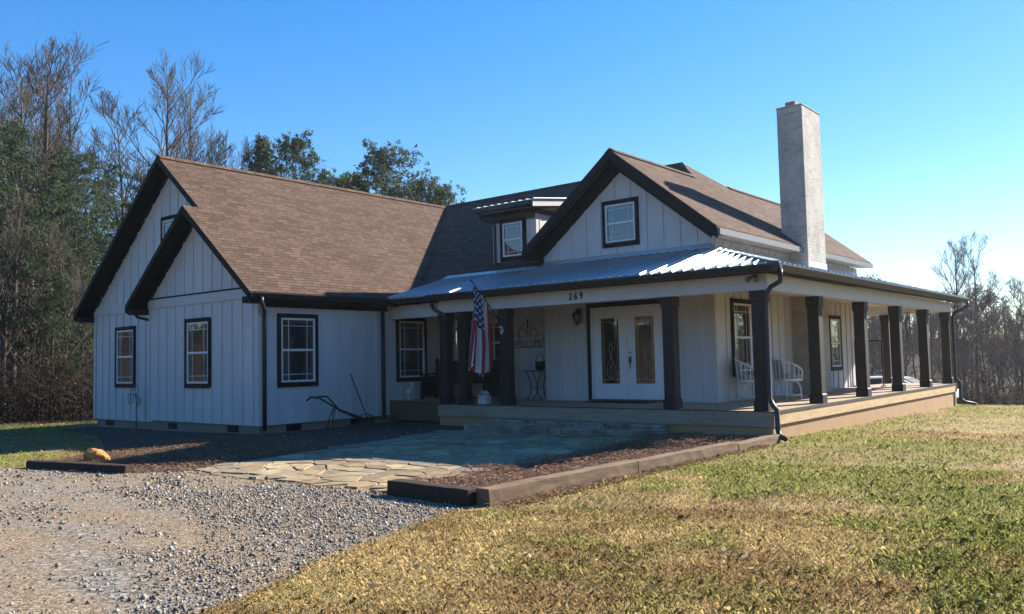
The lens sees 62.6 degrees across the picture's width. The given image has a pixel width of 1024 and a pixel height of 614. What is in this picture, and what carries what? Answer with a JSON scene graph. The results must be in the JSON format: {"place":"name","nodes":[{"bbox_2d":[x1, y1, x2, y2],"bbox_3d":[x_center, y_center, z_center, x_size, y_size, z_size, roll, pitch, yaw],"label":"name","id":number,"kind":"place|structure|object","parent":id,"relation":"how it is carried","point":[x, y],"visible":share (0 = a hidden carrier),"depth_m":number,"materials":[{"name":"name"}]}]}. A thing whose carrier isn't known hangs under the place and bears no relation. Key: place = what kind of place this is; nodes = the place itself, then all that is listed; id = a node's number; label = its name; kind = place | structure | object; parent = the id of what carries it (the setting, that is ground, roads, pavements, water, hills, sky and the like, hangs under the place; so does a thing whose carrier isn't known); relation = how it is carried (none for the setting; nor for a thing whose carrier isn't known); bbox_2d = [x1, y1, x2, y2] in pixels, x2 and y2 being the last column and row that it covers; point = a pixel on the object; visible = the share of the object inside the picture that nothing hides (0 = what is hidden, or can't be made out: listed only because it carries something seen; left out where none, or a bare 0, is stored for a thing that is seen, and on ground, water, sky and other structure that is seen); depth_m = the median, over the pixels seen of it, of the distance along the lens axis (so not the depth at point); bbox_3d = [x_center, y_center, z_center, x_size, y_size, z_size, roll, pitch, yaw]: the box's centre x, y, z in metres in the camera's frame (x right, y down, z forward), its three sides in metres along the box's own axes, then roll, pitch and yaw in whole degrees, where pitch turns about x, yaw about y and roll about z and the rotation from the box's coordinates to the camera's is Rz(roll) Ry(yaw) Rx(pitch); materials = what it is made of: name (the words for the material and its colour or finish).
{"place":"outdoors","nodes":[
{"label":"outdoors","id":0,"kind":"place"},
{"bbox_2d":[0,467,467,613],"bbox_3d":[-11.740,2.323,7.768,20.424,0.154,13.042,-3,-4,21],"label":"gravel driveway","id":1,"kind":"structure","parent":0,"point":[58,601],"depth_m":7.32,"materials":[{"name":"grey gravel"}]},
{"bbox_2d":[0,339,1023,613],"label":"ground","id":2,"kind":"structure","parent":0,"point":[682,505],"depth_m":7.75,"materials":[{"name":"plant"}]},
{"bbox_2d":[0,177,42,315],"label":"pine tree","id":3,"kind":"object","parent":2,"relation":"on","point":[12,254],"visible":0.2,"depth_m":32.25,"materials":[{"name":"green plant"}]},
{"bbox_2d":[0,124,50,304],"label":"pine tree","id":4,"kind":"object","parent":2,"relation":"on","point":[4,158],"visible":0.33,"depth_m":32.52,"materials":[{"name":"green plant"}]},
{"bbox_2d":[0,131,58,342],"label":"pine tree","id":5,"kind":"object","parent":2,"relation":"on","point":[11,213],"visible":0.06,"depth_m":38.84,"materials":[{"name":"green plant"}]},
{"bbox_2d":[0,190,65,417],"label":"bare tree","id":6,"kind":"object","parent":2,"relation":"on","point":[12,247],"visible":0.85,"depth_m":30.22,"materials":[{"name":"brown plant"}]},
{"bbox_2d":[0,76,76,192],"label":"bare tree","id":7,"kind":"object","parent":2,"relation":"on","point":[7,88],"visible":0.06,"depth_m":63.90,"materials":[{"name":"brown plant"}]},
{"bbox_2d":[0,123,78,415],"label":"pine tree","id":8,"kind":"object","parent":2,"relation":"on","point":[15,268],"visible":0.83,"depth_m":30.97,"materials":[{"name":"green plant"}]},
{"bbox_2d":[0,228,85,387],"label":"bare tree","id":9,"kind":"object","parent":2,"relation":"on","point":[24,328],"visible":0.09,"depth_m":33.56,"materials":[{"name":"brown plant"}]},
{"bbox_2d":[0,37,93,375],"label":"bare tree","id":10,"kind":"object","parent":2,"relation":"on","point":[20,94],"visible":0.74,"depth_m":37.41,"materials":[{"name":"brown plant"}]},
{"bbox_2d":[1,217,93,414],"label":"bare tree","id":11,"kind":"object","parent":2,"relation":"on","point":[62,245],"visible":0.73,"depth_m":30.98,"materials":[{"name":"grey plant"}]},
{"bbox_2d":[0,116,94,405],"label":"pine tree","id":12,"kind":"object","parent":2,"relation":"on","point":[13,124],"visible":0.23,"depth_m":35.58,"materials":[{"name":"green plant"}]},
{"bbox_2d":[0,167,103,412],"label":"pine tree","id":13,"kind":"object","parent":2,"relation":"on","point":[59,176],"visible":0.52,"depth_m":32.89,"materials":[{"name":"green plant"}]},
{"bbox_2d":[17,274,93,406],"bbox_3d":[-16.279,1.385,30.136,2.353,5.220,2.608,2,-5,-42],"label":"pine tree","id":14,"kind":"object","parent":2,"relation":"on","point":[53,337],"visible":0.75,"depth_m":30.05,"materials":[{"name":"green plant"}]},
{"bbox_2d":[12,142,104,370],"bbox_3d":[-20.898,-1.595,39.062,5.629,12.487,6.238,-2,-4,7],"label":"pine tree","id":15,"kind":"object","parent":2,"relation":"on","point":[66,149],"visible":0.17,"depth_m":39.15,"materials":[{"name":"green plant"}]},
{"bbox_2d":[0,29,120,371],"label":"bare tree","id":16,"kind":"object","parent":2,"relation":"on","point":[43,95],"visible":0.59,"depth_m":41.70,"materials":[{"name":"brown plant"}]},
{"bbox_2d":[31,247,93,411],"bbox_3d":[-16.980,0.902,32.817,3.272,6.550,2.953,-3,-4,29],"label":"pine tree","id":17,"kind":"object","parent":2,"relation":"on","point":[83,250],"visible":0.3,"depth_m":32.86,"materials":[{"name":"green plant"}]},
{"bbox_2d":[37,282,93,396],"bbox_3d":[-18.715,1.633,36.042,3.258,5.571,3.423,0,-4,-13],"label":"cedar tree","id":18,"kind":"object","parent":2,"relation":"on","point":[77,352],"visible":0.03,"depth_m":35.58,"materials":[{"name":"green plant"}]},
{"bbox_2d":[25,185,110,332],"bbox_3d":[-19.177,-0.493,35.969,3.967,9.826,4.892,0,-4,-13],"label":"pine tree","id":19,"kind":"object","parent":2,"relation":"on","point":[84,217],"visible":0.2,"depth_m":36.49,"materials":[{"name":"green plant"}]},
{"bbox_2d":[22,151,120,357],"bbox_3d":[-19.639,-1.329,38.019,4.752,11.770,5.860,2,-5,-42],"label":"pine tree","id":20,"kind":"object","parent":2,"relation":"on","point":[84,170],"visible":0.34,"depth_m":38.63,"materials":[{"name":"green plant"}]},
{"bbox_2d":[24,151,121,356],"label":"pine tree","id":21,"kind":"object","parent":2,"relation":"on","point":[101,184],"visible":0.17,"depth_m":42.38,"materials":[{"name":"green plant"}]},
{"bbox_2d":[15,54,132,280],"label":"bare tree","id":22,"kind":"object","parent":2,"relation":"on","point":[65,93],"visible":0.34,"depth_m":44.71,"materials":[{"name":"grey plant"}]},
{"bbox_2d":[26,460,133,473],"bbox_3d":[-6.459,2.402,12.535,2.208,0.180,0.182,-3,-4,26],"label":"landscape timber","id":23,"kind":"object","parent":2,"relation":"on","point":[87,466],"visible":0.57,"depth_m":12.41,"materials":[{"name":"brown wood"}]},
{"bbox_2d":[68,163,132,266],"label":"pine tree","id":24,"kind":"object","parent":2,"relation":"on","point":[123,174],"visible":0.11,"depth_m":45.16,"materials":[{"name":"green plant"}]},
{"bbox_2d":[56,88,151,264],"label":"bare tree","id":25,"kind":"object","parent":2,"relation":"on","point":[118,159],"visible":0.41,"depth_m":47.21,"materials":[{"name":"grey plant"}]},
{"bbox_2d":[93,47,214,211],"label":"bare tree","id":26,"kind":"object","parent":2,"relation":"on","point":[168,112],"visible":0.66,"depth_m":50.57,"materials":[{"name":"brown plant"}]},
{"bbox_2d":[57,427,258,448],"bbox_3d":[-9.675,3.018,19.757,8.812,0.147,3.296,-5,-5,42],"label":"mulch bed","id":27,"kind":"object","parent":2,"relation":"on","point":[112,437],"visible":0.84,"depth_m":18.86,"materials":[{"name":"soil"}]},
{"bbox_2d":[114,126,231,205],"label":"bare tree","id":28,"kind":"object","parent":2,"relation":"on","point":[155,154],"visible":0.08,"depth_m":61.82,"materials":[{"name":"brown plant"}]},
{"bbox_2d":[128,69,226,186],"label":"bare tree","id":29,"kind":"object","parent":2,"relation":"on","point":[205,119],"visible":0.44,"depth_m":55.14,"materials":[{"name":"brown plant"}]},
{"bbox_2d":[172,131,252,168],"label":"bare tree","id":30,"kind":"object","parent":2,"relation":"on","point":[224,160],"visible":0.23,"depth_m":55.62,"materials":[{"name":"brown plant"}]},
{"bbox_2d":[205,135,254,169],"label":"bare tree","id":31,"kind":"object","parent":2,"relation":"on","point":[244,150],"visible":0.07,"depth_m":63.55,"materials":[{"name":"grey plant"}]},
{"bbox_2d":[53,423,463,471],"bbox_3d":[-4.234,2.594,16.082,4.450,0.001,8.850,-4,-5,39],"label":"mulch bed","id":32,"kind":"object","parent":2,"relation":"on","point":[379,431],"visible":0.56,"depth_m":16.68,"materials":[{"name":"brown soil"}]},
{"bbox_2d":[83,448,110,460],"bbox_3d":[-6.781,2.458,13.751,0.447,0.301,0.283,-1,-4,-9],"label":"boulder","id":33,"kind":"object","parent":32,"relation":"on","point":[92,454],"visible":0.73,"depth_m":13.66,"materials":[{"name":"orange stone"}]},
{"bbox_2d":[306,396,379,429],"bbox_3d":[-3.826,2.393,19.189,2.057,0.794,0.252,2,-5,-44],"label":"antique plough","id":34,"kind":"object","parent":32,"relation":"on","point":[366,421],"visible":1,"depth_m":19.43,"materials":[{"name":"metal"}]},
{"bbox_2d":[243,132,286,174],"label":"cedar tree","id":35,"kind":"object","parent":2,"relation":"on","point":[259,157],"visible":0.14,"depth_m":52.45,"materials":[{"name":"green plant"}]},
{"bbox_2d":[243,128,344,187],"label":"evergreen tree","id":36,"kind":"object","parent":2,"relation":"on","point":[295,146],"visible":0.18,"depth_m":50.29,"materials":[{"name":"green plant"}]},
{"bbox_2d":[321,171,350,187],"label":"evergreen tree","id":37,"kind":"object","parent":2,"relation":"on","point":[338,181],"visible":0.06,"depth_m":52.91,"materials":[{"name":"green plant"}]},
{"bbox_2d":[345,171,370,192],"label":"cedar tree","id":38,"kind":"object","parent":2,"relation":"on","point":[359,185],"visible":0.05,"depth_m":47.18,"materials":[{"name":"green plant"}]},
{"bbox_2d":[338,138,450,204],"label":"evergreen tree","id":39,"kind":"object","parent":2,"relation":"on","point":[383,181],"visible":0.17,"depth_m":49.89,"materials":[{"name":"green plant"}]},
{"bbox_2d":[380,170,451,204],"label":"evergreen tree","id":40,"kind":"object","parent":2,"relation":"on","point":[421,184],"visible":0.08,"depth_m":52.20,"materials":[{"name":"green plant"}]},
{"bbox_2d":[188,430,646,492],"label":"flagstone patio","id":41,"kind":"structure","parent":2,"relation":"on","point":[427,455],"depth_m":13.01,"materials":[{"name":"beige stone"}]},
{"bbox_2d":[464,418,669,437],"bbox_3d":[0.960,2.428,16.963,4.542,0.223,0.803,-4,-5,39],"label":"stone step","id":42,"kind":"object","parent":41,"relation":"on","point":[619,429],"visible":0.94,"depth_m":16.61,"materials":[{"name":"grey stone"}]},
{"bbox_2d":[387,479,475,506],"bbox_3d":[-0.881,2.025,9.166,1.286,0.204,0.193,-5,-5,42],"label":"landscape timber","id":43,"kind":"object","parent":2,"relation":"on","point":[442,493],"visible":0.73,"depth_m":9.04,"materials":[{"name":"brown wood"}]},
{"bbox_2d":[425,181,466,205],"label":"evergreen tree","id":44,"kind":"object","parent":2,"relation":"on","point":[443,195],"visible":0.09,"depth_m":51.16,"materials":[{"name":"green plant"}]},
{"bbox_2d":[0,299,1023,423],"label":"undergrowth","id":45,"kind":"object","parent":2,"relation":"on","point":[34,408],"depth_m":28.53,"materials":[{"name":"brown plant"}]},
{"bbox_2d":[25,288,1022,372],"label":"wood","id":46,"kind":"object","parent":2,"relation":"on","point":[932,326],"depth_m":110.47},
{"bbox_2d":[73,101,976,440],"bbox_3d":[0.599,-0.659,24.624,19.512,8.360,18.458,-4,-5,39],"label":"farmhouse","id":47,"kind":"object","parent":2,"relation":"on","point":[223,299],"visible":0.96,"depth_m":19.97,"materials":[{"name":"white wood"}]},
{"bbox_2d":[114,326,135,387],"bbox_3d":[-10.510,1.359,22.879,1.114,1.650,0.070,-4,-5,39],"label":"window","id":48,"kind":"structure","parent":47,"relation":"in","point":[125,337],"depth_m":22.88,"materials":[{"name":"black plastic"}]},
{"bbox_2d":[160,214,175,242],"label":"window","id":49,"kind":"structure","parent":47,"relation":"in","point":[165,222],"depth_m":21.74,"materials":[{"name":"black glass"}]},
{"bbox_2d":[184,317,210,387],"bbox_3d":[-7.366,1.078,19.742,1.114,1.640,0.070,-4,-5,39],"label":"window","id":50,"kind":"structure","parent":47,"relation":"in","point":[197,331],"depth_m":19.75,"materials":[{"name":"black plastic"}]},
{"bbox_2d":[277,313,318,387],"bbox_3d":[-4.830,0.974,18.982,0.070,1.640,1.094,-4,-5,39],"label":"window","id":51,"kind":"structure","parent":47,"relation":"in","point":[297,334],"depth_m":18.97,"materials":[{"name":"glass"}]},
{"bbox_2d":[395,318,427,381],"bbox_3d":[-2.590,1.093,21.688,0.070,1.640,1.064,-4,-5,39],"label":"window","id":52,"kind":"structure","parent":47,"relation":"in","point":[411,334],"depth_m":21.67,"materials":[{"name":"glass"}]},
{"bbox_2d":[419,357,500,398],"bbox_3d":[-1.325,1.795,21.262,2.220,1.030,0.660,-4,-5,39],"label":"porch bench","id":53,"kind":"object","parent":47,"relation":"on","point":[490,382],"visible":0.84,"depth_m":21.31,"materials":[{"name":"brown wood"}]},
{"bbox_2d":[478,391,491,403],"bbox_3d":[-0.624,2.065,19.254,0.224,0.303,0.224,-4,-5,39],"label":"lattice planter","id":54,"kind":"object","parent":47,"relation":"on","point":[485,399],"visible":1,"depth_m":19.19,"materials":[{"name":"ceramic"}]},
{"bbox_2d":[470,280,500,323],"bbox_3d":[-0.584,-0.104,18.321,0.077,0.920,1.008,-4,-4,37],"label":"flag pole","id":55,"kind":"object","parent":47,"relation":"attached to","point":[498,320],"visible":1,"depth_m":18.50,"materials":[{"name":"black metal"}]},
{"bbox_2d":[468,284,492,376],"bbox_3d":[-0.707,0.512,18.180,0.309,2.007,0.638,-4,-5,39],"label":"flag","id":56,"kind":"object","parent":55,"relation":"hanging from","point":[480,353],"visible":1,"depth_m":18.09,"materials":[{"name":"multicoloured fabric"}]},
{"bbox_2d":[490,318,499,359],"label":"window","id":57,"kind":"structure","parent":47,"relation":"in","point":[493,320],"depth_m":22.07,"materials":[{"name":"black glass"}]},
{"bbox_2d":[499,216,526,261],"bbox_3d":[0.023,-1.710,21.307,0.824,1.070,0.070,-4,-5,39],"label":"window","id":58,"kind":"structure","parent":47,"relation":"in","point":[513,230],"depth_m":21.31,"materials":[{"name":"white plastic"}]},
{"bbox_2d":[514,319,544,347],"bbox_3d":[0.399,0.672,21.391,1.273,0.730,0.029,-4,-5,39],"label":"welcome sign","id":59,"kind":"object","parent":47,"relation":"attached to","point":[527,325],"visible":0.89,"depth_m":21.39,"materials":[{"name":"metal"}]},
{"bbox_2d":[524,370,545,399],"bbox_3d":[0.613,1.915,20.704,0.580,0.715,0.320,-4,-5,39],"label":"side table","id":60,"kind":"object","parent":47,"relation":"on","point":[536,387],"visible":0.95,"depth_m":20.67,"materials":[{"name":"black metal"}]},
{"bbox_2d":[593,309,628,398],"bbox_3d":[2.274,1.090,19.364,0.906,2.045,0.062,-4,-5,39],"label":"door","id":61,"kind":"structure","parent":47,"relation":"in","point":[609,326],"depth_m":19.35,"materials":[{"name":"white paint"}]},
{"bbox_2d":[586,401,654,402],"bbox_3d":[2.400,2.109,18.697,1.600,0.014,0.500,-4,-5,39],"label":"door mat","id":62,"kind":"object","parent":47,"relation":"on","point":[622,401],"depth_m":18.60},
{"bbox_2d":[601,196,639,247],"bbox_3d":[2.486,-1.932,19.316,0.974,1.085,0.070,-4,-5,39],"label":"window","id":63,"kind":"structure","parent":47,"relation":"in","point":[620,217],"depth_m":19.31,"materials":[{"name":"grey glass"}]},
{"bbox_2d":[626,307,663,399],"bbox_3d":[2.959,1.037,18.760,0.906,2.045,0.123,-4,-5,39],"label":"door","id":64,"kind":"structure","parent":47,"relation":"in","point":[644,325],"depth_m":18.78,"materials":[{"name":"white paint"}]},
{"bbox_2d":[730,298,753,376],"bbox_3d":[5.396,0.695,19.049,0.070,1.710,1.934,-4,-5,39],"label":"window","id":65,"kind":"structure","parent":47,"relation":"in","point":[740,309],"depth_m":18.70,"materials":[{"name":"glass"}]},
{"bbox_2d":[734,358,754,401],"bbox_3d":[5.093,1.542,17.970,0.649,0.936,0.692,-2,-4,10],"label":"armchair","id":66,"kind":"object","parent":47,"relation":"on","point":[745,379],"visible":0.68,"depth_m":17.82,"materials":[{"name":"white wood"}]},
{"bbox_2d":[771,357,802,399],"bbox_3d":[6.028,1.550,18.444,0.649,0.936,0.692,0,-4,-18],"label":"armchair","id":67,"kind":"object","parent":47,"relation":"on","point":[779,371],"visible":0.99,"depth_m":18.26,"materials":[{"name":"white wood"}]},
{"bbox_2d":[829,315,842,370],"bbox_3d":[8.962,1.000,23.345,0.070,1.520,0.954,-4,-5,39],"label":"window","id":68,"kind":"structure","parent":47,"relation":"in","point":[835,332],"depth_m":23.39,"materials":[{"name":"glass"}]},
{"bbox_2d":[854,340,885,386],"bbox_3d":[10.252,1.619,24.168,0.770,1.320,0.400,-4,-5,39],"label":"metal rack","id":69,"kind":"object","parent":47,"relation":"on","point":[883,385],"visible":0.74,"depth_m":23.95,"materials":[{"name":"black metal"}]},
{"bbox_2d":[476,460,637,506],"bbox_3d":[0.618,2.026,9.751,0.205,0.210,2.811,-4,-5,41],"label":"landscape timber","id":70,"kind":"object","parent":2,"relation":"on","point":[507,491],"visible":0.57,"depth_m":9.43,"materials":[{"name":"brown wood"}]},
{"bbox_2d":[401,431,769,487],"bbox_3d":[1.255,2.238,12.339,2.400,0.001,7.600,-4,-5,39],"label":"mulch bed","id":71,"kind":"object","parent":2,"relation":"on","point":[575,464],"visible":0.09,"depth_m":12.03,"materials":[{"name":"brown wood"}]},
{"bbox_2d":[485,444,769,507],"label":"mulch chips","id":72,"kind":"object","parent":2,"relation":"on","point":[583,485],"visible":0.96,"depth_m":9.89,"materials":[{"name":"bark"},{"name":"wood chips"}]},
{"bbox_2d":[282,409,1023,613],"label":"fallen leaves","id":73,"kind":"object","parent":2,"relation":"on","point":[651,586],"visible":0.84,"depth_m":7.21,"materials":[{"name":"brown plant"}]},
{"bbox_2d":[632,441,738,473],"bbox_3d":[2.478,2.123,11.889,0.194,0.200,2.821,-4,-5,41],"label":"landscape timber","id":74,"kind":"object","parent":2,"relation":"on","point":[664,459],"visible":0.62,"depth_m":11.69,"materials":[{"name":"brown wood"}]},
{"bbox_2d":[738,434,781,450],"bbox_3d":[3.972,2.218,13.675,0.194,0.165,1.801,-4,-5,38],"label":"landscape timber","id":75,"kind":"object","parent":2,"relation":"on","point":[770,439],"visible":0.49,"depth_m":13.64,"materials":[{"name":"brown wood"}]},
{"bbox_2d":[868,317,881,374],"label":"bare tree","id":76,"kind":"object","parent":2,"relation":"on","point":[880,360],"visible":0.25,"depth_m":56.47,"materials":[{"name":"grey plant"}]},
{"bbox_2d":[867,273,905,375],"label":"bare tree","id":77,"kind":"object","parent":2,"relation":"on","point":[872,373],"visible":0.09,"depth_m":67.32,"materials":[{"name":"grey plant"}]},
{"bbox_2d":[867,314,916,375],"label":"bare tree","id":78,"kind":"object","parent":2,"relation":"on","point":[874,347],"visible":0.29,"depth_m":52.04,"materials":[{"name":"brown plant"}]},
{"bbox_2d":[876,314,917,372],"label":"bare tree","id":79,"kind":"object","parent":2,"relation":"on","point":[907,352],"visible":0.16,"depth_m":65.31,"materials":[{"name":"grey plant"}]},
{"bbox_2d":[870,376,958,397],"bbox_3d":[14.656,3.239,32.467,4.535,1.136,1.764,-4,-5,39],"label":"parked car","id":80,"kind":"object","parent":2,"relation":"on","point":[910,380],"visible":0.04,"depth_m":31.98,"materials":[{"name":"white paint"}]},
{"bbox_2d":[903,315,940,354],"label":"bare tree","id":81,"kind":"object","parent":2,"relation":"on","point":[915,330],"visible":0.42,"depth_m":53.51,"materials":[{"name":"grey plant"}]},
{"bbox_2d":[905,289,941,379],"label":"bare tree","id":82,"kind":"object","parent":2,"relation":"on","point":[933,327],"visible":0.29,"depth_m":59.55,"materials":[{"name":"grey plant"}]},
{"bbox_2d":[907,319,975,381],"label":"bare tree","id":83,"kind":"object","parent":2,"relation":"on","point":[935,357],"visible":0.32,"depth_m":48.35,"materials":[{"name":"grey plant"}]},
{"bbox_2d":[929,319,970,382],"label":"bare tree","id":84,"kind":"object","parent":2,"relation":"on","point":[934,341],"visible":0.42,"depth_m":46.31,"materials":[{"name":"grey plant"}]},
{"bbox_2d":[918,311,982,403],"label":"bare tree","id":85,"kind":"object","parent":2,"relation":"on","point":[959,370],"visible":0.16,"depth_m":57.54,"materials":[{"name":"grey plant"}]},
{"bbox_2d":[928,229,984,382],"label":"bare tree","id":86,"kind":"object","parent":2,"relation":"on","point":[957,255],"visible":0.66,"depth_m":62.04,"materials":[{"name":"grey plant"}]},
{"bbox_2d":[939,329,984,397],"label":"bare tree","id":87,"kind":"object","parent":2,"relation":"on","point":[961,355],"visible":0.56,"depth_m":47.84,"materials":[{"name":"grey plant"}]},
{"bbox_2d":[952,297,982,388],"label":"bare tree","id":88,"kind":"object","parent":2,"relation":"on","point":[964,312],"visible":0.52,"depth_m":57.79,"materials":[{"name":"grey plant"}]},
{"bbox_2d":[951,283,1005,394],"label":"bare tree","id":89,"kind":"object","parent":2,"relation":"on","point":[977,292],"visible":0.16,"depth_m":75.72,"materials":[{"name":"brown plant"}]},
{"bbox_2d":[951,233,1013,390],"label":"bare tree","id":90,"kind":"object","parent":2,"relation":"on","point":[972,261],"visible":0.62,"depth_m":62.75,"materials":[{"name":"grey plant"}]},
{"bbox_2d":[957,309,1014,390],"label":"bare tree","id":91,"kind":"object","parent":2,"relation":"on","point":[993,355],"visible":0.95,"depth_m":46.37,"materials":[{"name":"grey plant"}]},
{"bbox_2d":[958,289,1023,402],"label":"bare tree","id":92,"kind":"object","parent":2,"relation":"on","point":[989,299],"visible":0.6,"depth_m":57.88,"materials":[{"name":"brown plant"}]},
{"bbox_2d":[970,273,1016,385],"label":"bare tree","id":93,"kind":"object","parent":2,"relation":"on","point":[995,284],"visible":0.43,"depth_m":81.97,"materials":[{"name":"grey plant"}]},
{"bbox_2d":[986,301,1023,403],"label":"bare tree","id":94,"kind":"object","parent":2,"relation":"on","point":[1016,318],"visible":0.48,"depth_m":54.64,"materials":[{"name":"grey plant"}]},
{"bbox_2d":[986,304,1023,400],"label":"bare tree","id":95,"kind":"object","parent":2,"relation":"on","point":[1011,318],"visible":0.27,"depth_m":59.56,"materials":[{"name":"grey plant"}]},
{"bbox_2d":[993,273,1023,343],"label":"bare tree","id":96,"kind":"object","parent":2,"relation":"on","point":[1019,290],"visible":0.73,"depth_m":79.47,"materials":[{"name":"grey plant"}]},
{"bbox_2d":[995,288,1023,373],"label":"bare tree","id":97,"kind":"object","parent":2,"relation":"on","point":[1021,309],"visible":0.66,"depth_m":53.35,"materials":[{"name":"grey plant"}]},
{"bbox_2d":[996,318,1023,401],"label":"bare tree","id":98,"kind":"object","parent":2,"relation":"on","point":[1018,347],"visible":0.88,"depth_m":50.01,"materials":[{"name":"grey plant"}]},
{"bbox_2d":[0,0,1023,339],"label":"sky","id":99,"kind":"structure","parent":0,"point":[919,104],"materials":[{"name":"blue"}]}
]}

